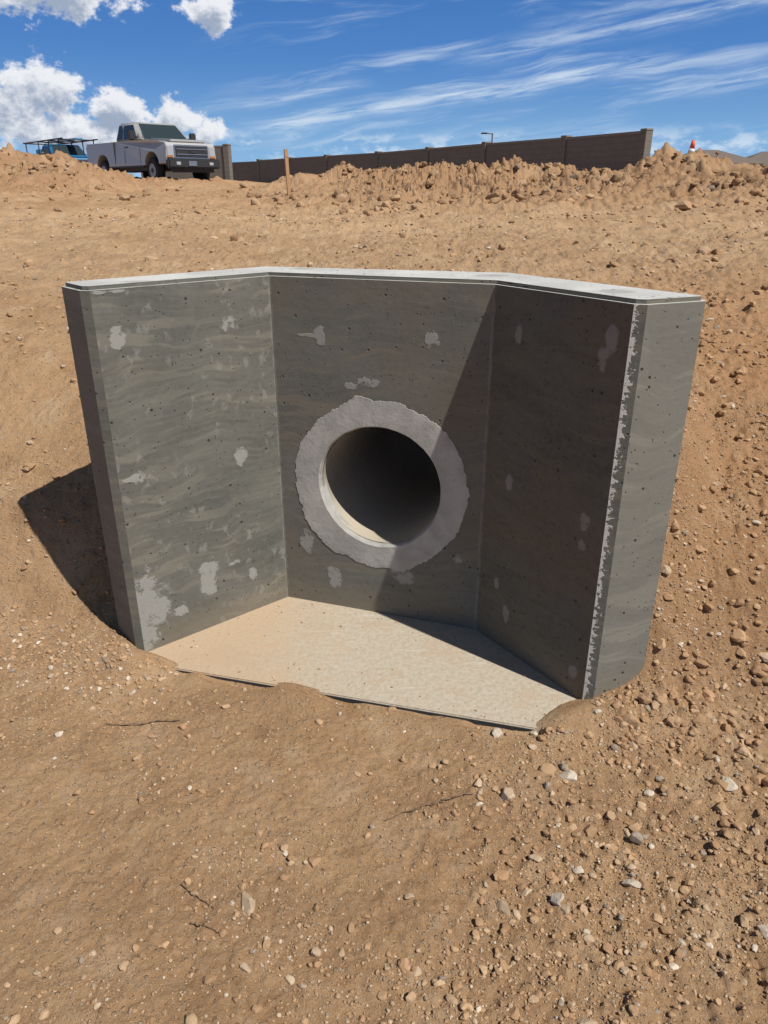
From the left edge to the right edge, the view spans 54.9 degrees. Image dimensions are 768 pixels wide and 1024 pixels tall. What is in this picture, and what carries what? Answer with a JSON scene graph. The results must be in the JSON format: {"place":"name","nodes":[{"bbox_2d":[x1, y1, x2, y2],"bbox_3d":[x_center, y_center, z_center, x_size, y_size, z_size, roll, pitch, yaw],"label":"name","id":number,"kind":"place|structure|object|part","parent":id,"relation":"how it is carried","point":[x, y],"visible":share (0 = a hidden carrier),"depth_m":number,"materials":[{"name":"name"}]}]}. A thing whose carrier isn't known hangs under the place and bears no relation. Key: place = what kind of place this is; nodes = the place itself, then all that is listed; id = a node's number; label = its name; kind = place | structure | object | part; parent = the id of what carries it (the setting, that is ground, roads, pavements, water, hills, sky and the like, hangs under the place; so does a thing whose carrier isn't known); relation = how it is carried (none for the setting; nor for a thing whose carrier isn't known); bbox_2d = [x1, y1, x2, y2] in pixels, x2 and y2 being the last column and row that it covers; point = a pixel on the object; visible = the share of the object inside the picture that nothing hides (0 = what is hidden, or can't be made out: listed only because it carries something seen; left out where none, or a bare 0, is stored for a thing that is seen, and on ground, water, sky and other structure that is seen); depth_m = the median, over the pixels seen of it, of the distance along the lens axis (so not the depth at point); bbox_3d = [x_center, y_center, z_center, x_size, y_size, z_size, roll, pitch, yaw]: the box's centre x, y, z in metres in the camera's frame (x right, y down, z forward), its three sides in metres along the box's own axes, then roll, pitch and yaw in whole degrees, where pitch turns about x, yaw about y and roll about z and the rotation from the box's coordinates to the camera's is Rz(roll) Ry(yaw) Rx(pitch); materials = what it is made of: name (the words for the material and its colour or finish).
{"place":"outdoors","nodes":[
{"label":"outdoors","id":0,"kind":"place"},
{"bbox_2d":[0,142,767,1023],"bbox_3d":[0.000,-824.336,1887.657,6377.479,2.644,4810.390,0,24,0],"label":"ground","id":1,"kind":"structure","parent":0,"point":[352,862],"depth_m":2.27,"materials":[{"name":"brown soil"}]},
{"bbox_2d":[23,137,97,162],"bbox_3d":[-17.703,-19.244,40.704,2.580,2.235,6.590,-19,30,-36],"label":"pickup truck with ladder rack","id":2,"kind":"object","parent":1,"relation":"on","point":[77,153],"visible":0.16,"depth_m":39.65,"materials":[{"name":"blue metal"}]},
{"bbox_2d":[106,719,179,725],"bbox_3d":[-0.776,0.678,2.383,0.233,0.012,0.011,-3,24,-6],"label":"twig","id":3,"kind":"object","parent":1,"relation":"on","point":[146,722],"visible":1,"depth_m":2.38,"materials":[{"name":"brown wood"}]},
{"bbox_2d":[86,122,219,178],"bbox_3d":[-8.600,-13.062,27.031,2.580,1.971,6.580,-20,31,-39],"label":"pickup truck","id":4,"kind":"object","parent":1,"relation":"on","point":[155,150],"visible":0.87,"depth_m":25.54,"materials":[{"name":"silver metal"}]},
{"bbox_3d":[-9.425,-13.528,26.425,0.135,0.465,0.469,-20,31,-39],"label":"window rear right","id":5,"kind":"part","parent":4,"relation":"part of","materials":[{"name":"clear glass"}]},
{"bbox_3d":[-8.873,-13.291,25.883,0.135,0.465,1.133,-20,31,-39],"label":"window front right","id":6,"kind":"part","parent":4,"relation":"part of","materials":[{"name":"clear glass"}]},
{"bbox_2d":[165,147,224,179],"bbox_3d":[-9.425,-15.984,35.304,4.341,2.500,0.190,8,25,17],"label":"panel","id":7,"kind":"object","parent":1,"relation":"on","point":[220,172],"visible":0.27,"depth_m":34.64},
{"bbox_2d":[181,883,214,908],"bbox_3d":[-0.450,0.929,1.790,0.115,0.012,0.006,15,28,31],"label":"twig","id":8,"kind":"object","parent":1,"relation":"on","point":[183,885],"visible":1,"depth_m":1.79,"materials":[{"name":"wood"}]},
{"bbox_2d":[190,922,221,932],"bbox_3d":[-0.409,0.961,1.712,0.092,0.014,0.006,8,25,17],"label":"twig","id":9,"kind":"object","parent":1,"relation":"on","point":[204,925],"visible":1,"depth_m":1.71,"materials":[{"name":"brown wood"}]},
{"bbox_2d":[232,162,257,181],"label":"panel","id":10,"kind":"object","parent":1,"relation":"on","point":[244,171],"visible":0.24,"depth_m":50.58,"materials":[{"name":"concrete"}]},
{"bbox_2d":[259,160,285,182],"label":"panel","id":11,"kind":"object","parent":1,"relation":"on","point":[272,171],"visible":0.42,"depth_m":48.04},
{"bbox_2d":[259,158,283,160],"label":"cap","id":12,"kind":"object","parent":11,"relation":"on","point":[271,159],"visible":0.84,"depth_m":47.79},
{"bbox_2d":[284,149,290,195],"bbox_3d":[-1.410,-4.940,10.815,0.057,0.660,0.038,-15,29,-25],"label":"survey stake","id":13,"kind":"object","parent":1,"relation":"on","point":[287,172],"visible":0.93,"depth_m":10.79,"materials":[{"name":"brown wood"}]},
{"bbox_2d":[62,266,705,731],"bbox_3d":[0.114,-0.219,3.103,1.906,1.550,1.864,6,24,13],"label":"concrete headwall","id":14,"kind":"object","parent":1,"relation":"on","point":[482,466],"visible":0.99,"depth_m":2.56,"materials":[{"name":"grey concrete"}]},
{"bbox_2d":[407,800,444,811],"bbox_3d":[0.105,0.820,2.052,0.138,0.011,0.008,-8,25,-19],"label":"twig","id":15,"kind":"object","parent":1,"relation":"on","point":[427,804],"visible":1,"depth_m":2.06,"materials":[{"name":"brown wood"}]},
{"bbox_2d":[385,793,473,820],"bbox_3d":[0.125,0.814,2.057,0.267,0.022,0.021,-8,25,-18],"label":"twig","id":16,"kind":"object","parent":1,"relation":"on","point":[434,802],"visible":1,"depth_m":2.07,"materials":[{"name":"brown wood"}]},
{"bbox_2d":[481,132,492,142],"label":"street lamp","id":17,"kind":"object","parent":1,"relation":"on","point":[488,133],"visible":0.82,"depth_m":53.49,"materials":[{"name":"grey metal"}]},
{"bbox_2d":[687,140,694,153],"bbox_3d":[6.119,-7.045,14.807,0.360,0.710,0.360,3,25,-1],"label":"traffic cone","id":18,"kind":"object","parent":1,"relation":"on","point":[692,147],"visible":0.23,"depth_m":14.67,"materials":[{"name":"orange plastic"}]},
{"bbox_2d":[0,0,767,177],"label":"sky","id":19,"kind":"structure","parent":0,"point":[263,79],"materials":[{"name":"blue"}]},
{"bbox_2d":[256,128,653,159],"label":"block wall","id":20,"kind":"structure","parent":0,"point":[650,129],"depth_m":27.26,"materials":[{"name":"concrete"}]},
{"bbox_2d":[256,160,259,181],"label":"pilaster","id":21,"kind":"object","parent":20,"relation":"attached to","point":[258,171],"visible":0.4,"depth_m":49.39,"materials":[{"name":"concrete"}]},
{"bbox_2d":[324,156,326,172],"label":"pilaster","id":22,"kind":"object","parent":20,"relation":"attached to","point":[325,163],"visible":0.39,"depth_m":42.89,"materials":[{"name":"grey concrete"}]},
{"bbox_2d":[375,152,377,168],"bbox_3d":[-0.300,-17.840,39.676,0.300,2.600,0.270,-17,29,-33],"label":"pilaster","id":23,"kind":"object","parent":20,"relation":"attached to","point":[376,160],"visible":0.26,"depth_m":39.20,"materials":[{"name":"grey concrete"}]},
{"bbox_2d":[327,154,374,170],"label":"panel","id":24,"kind":"object","parent":23,"relation":"attached to","point":[364,162],"visible":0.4,"depth_m":40.67,"materials":[{"name":"brown concrete"}]},
{"bbox_2d":[327,153,374,156],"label":"cap","id":25,"kind":"object","parent":24,"relation":"on","point":[350,154],"visible":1,"depth_m":40.92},
{"bbox_2d":[425,148,428,165],"bbox_3d":[2.150,-16.029,35.557,0.300,2.600,0.270,-12,26,-26],"label":"pilaster","id":26,"kind":"object","parent":20,"relation":"attached to","point":[427,155],"visible":0.24,"depth_m":35.08,"materials":[{"name":"grey concrete"}]},
{"bbox_2d":[378,150,424,169],"bbox_3d":[0.925,-16.916,37.625,0.190,2.500,4.864,-12,26,-26],"label":"panel","id":27,"kind":"object","parent":26,"relation":"attached to","point":[397,160],"visible":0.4,"depth_m":37.29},
{"bbox_2d":[378,149,424,153],"bbox_3d":[0.925,-18.093,37.110,0.205,0.070,4.864,-12,26,-26],"label":"cap","id":28,"kind":"object","parent":27,"relation":"on","point":[401,151],"visible":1,"depth_m":36.92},
{"bbox_2d":[481,143,486,163],"bbox_3d":[4.300,-14.307,31.616,0.300,2.600,0.270,-11,26,-24],"label":"pilaster","id":29,"kind":"object","parent":20,"relation":"attached to","point":[483,152],"visible":0.24,"depth_m":31.16,"materials":[{"name":"grey concrete"}]},
{"bbox_2d":[429,145,481,165],"bbox_3d":[3.225,-15.150,33.595,0.190,2.500,4.548,-11,26,-24],"label":"panel","id":30,"kind":"object","parent":29,"relation":"attached to","point":[458,156],"visible":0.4,"depth_m":32.99,"materials":[{"name":"brown concrete"}]},
{"bbox_2d":[429,144,481,149],"bbox_3d":[3.225,-16.327,33.080,0.205,0.070,4.548,-11,26,-24],"label":"cap","id":31,"kind":"object","parent":30,"relation":"on","point":[455,146],"visible":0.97,"depth_m":32.97,"materials":[{"name":"grey concrete"}]},
{"bbox_2d":[485,140,560,167],"bbox_3d":[5.525,-13.464,29.748,0.190,2.500,4.516,-13,27,-28],"label":"panel","id":32,"kind":"object","parent":29,"relation":"attached to","point":[539,152],"visible":0.34,"depth_m":29.03,"materials":[{"name":"brown concrete"}]},
{"bbox_2d":[486,137,561,144],"bbox_3d":[5.525,-14.641,29.233,0.205,0.070,4.516,-13,27,-28],"label":"cap","id":33,"kind":"object","parent":32,"relation":"on","point":[548,139],"visible":0.84,"depth_m":29.01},
{"bbox_2d":[559,137,566,165],"bbox_3d":[6.750,-12.657,27.863,0.300,2.600,0.270,-13,27,-28],"label":"pilaster","id":34,"kind":"object","parent":20,"relation":"attached to","point":[562,150],"visible":0.29,"depth_m":27.43,"materials":[{"name":"grey concrete"}]},
{"bbox_2d":[637,130,652,161],"bbox_3d":[8.550,-11.206,24.569,0.300,2.600,0.270,-11,26,-24],"label":"pilaster","id":35,"kind":"object","parent":20,"relation":"attached to","point":[645,143],"visible":0.4,"depth_m":24.12,"materials":[{"name":"grey concrete"}]},
{"bbox_2d":[565,133,639,170],"bbox_3d":[7.650,-11.913,26.224,0.190,2.500,3.765,-11,26,-24],"label":"panel","id":36,"kind":"object","parent":35,"relation":"attached to","point":[617,152],"visible":0.34,"depth_m":25.74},
{"bbox_2d":[567,131,640,138],"bbox_3d":[7.650,-13.091,25.709,0.205,0.070,3.765,-11,26,-24],"label":"cap","id":37,"kind":"object","parent":36,"relation":"on","point":[611,134],"visible":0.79,"depth_m":25.53,"materials":[{"name":"concrete"}]},
{"bbox_2d":[683,150,767,163],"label":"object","id":38,"kind":"structure","parent":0,"point":[735,159],"depth_m":104.29,"materials":[{"name":"tile"}]},
{"bbox_2d":[746,151,767,165],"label":"roof","id":39,"kind":"structure","parent":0,"point":[762,156],"depth_m":115.62,"materials":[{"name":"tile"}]},
{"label":"pilaster","id":40,"kind":"object","parent":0,"visible":0},
{"bbox_2d":[289,157,323,175],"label":"panel","id":41,"kind":"object","parent":40,"relation":"attached to","point":[311,165],"visible":0.4,"depth_m":44.48,"materials":[{"name":"concrete"}]},
{"bbox_2d":[289,156,323,158],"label":"cap","id":42,"kind":"object","parent":41,"relation":"on","point":[307,157],"visible":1,"depth_m":44.34,"materials":[{"name":"grey concrete"}]},
{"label":"block wall","id":43,"kind":"object","parent":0,"visible":0},
{"bbox_2d":[223,145,232,179],"bbox_3d":[-7.250,-15.702,34.608,0.270,2.600,0.300,8,25,17],"label":"pilaster","id":44,"kind":"object","parent":43,"relation":"attached to","point":[227,156],"visible":0.6,"depth_m":34.28,"materials":[{"name":"grey concrete"}]}
]}

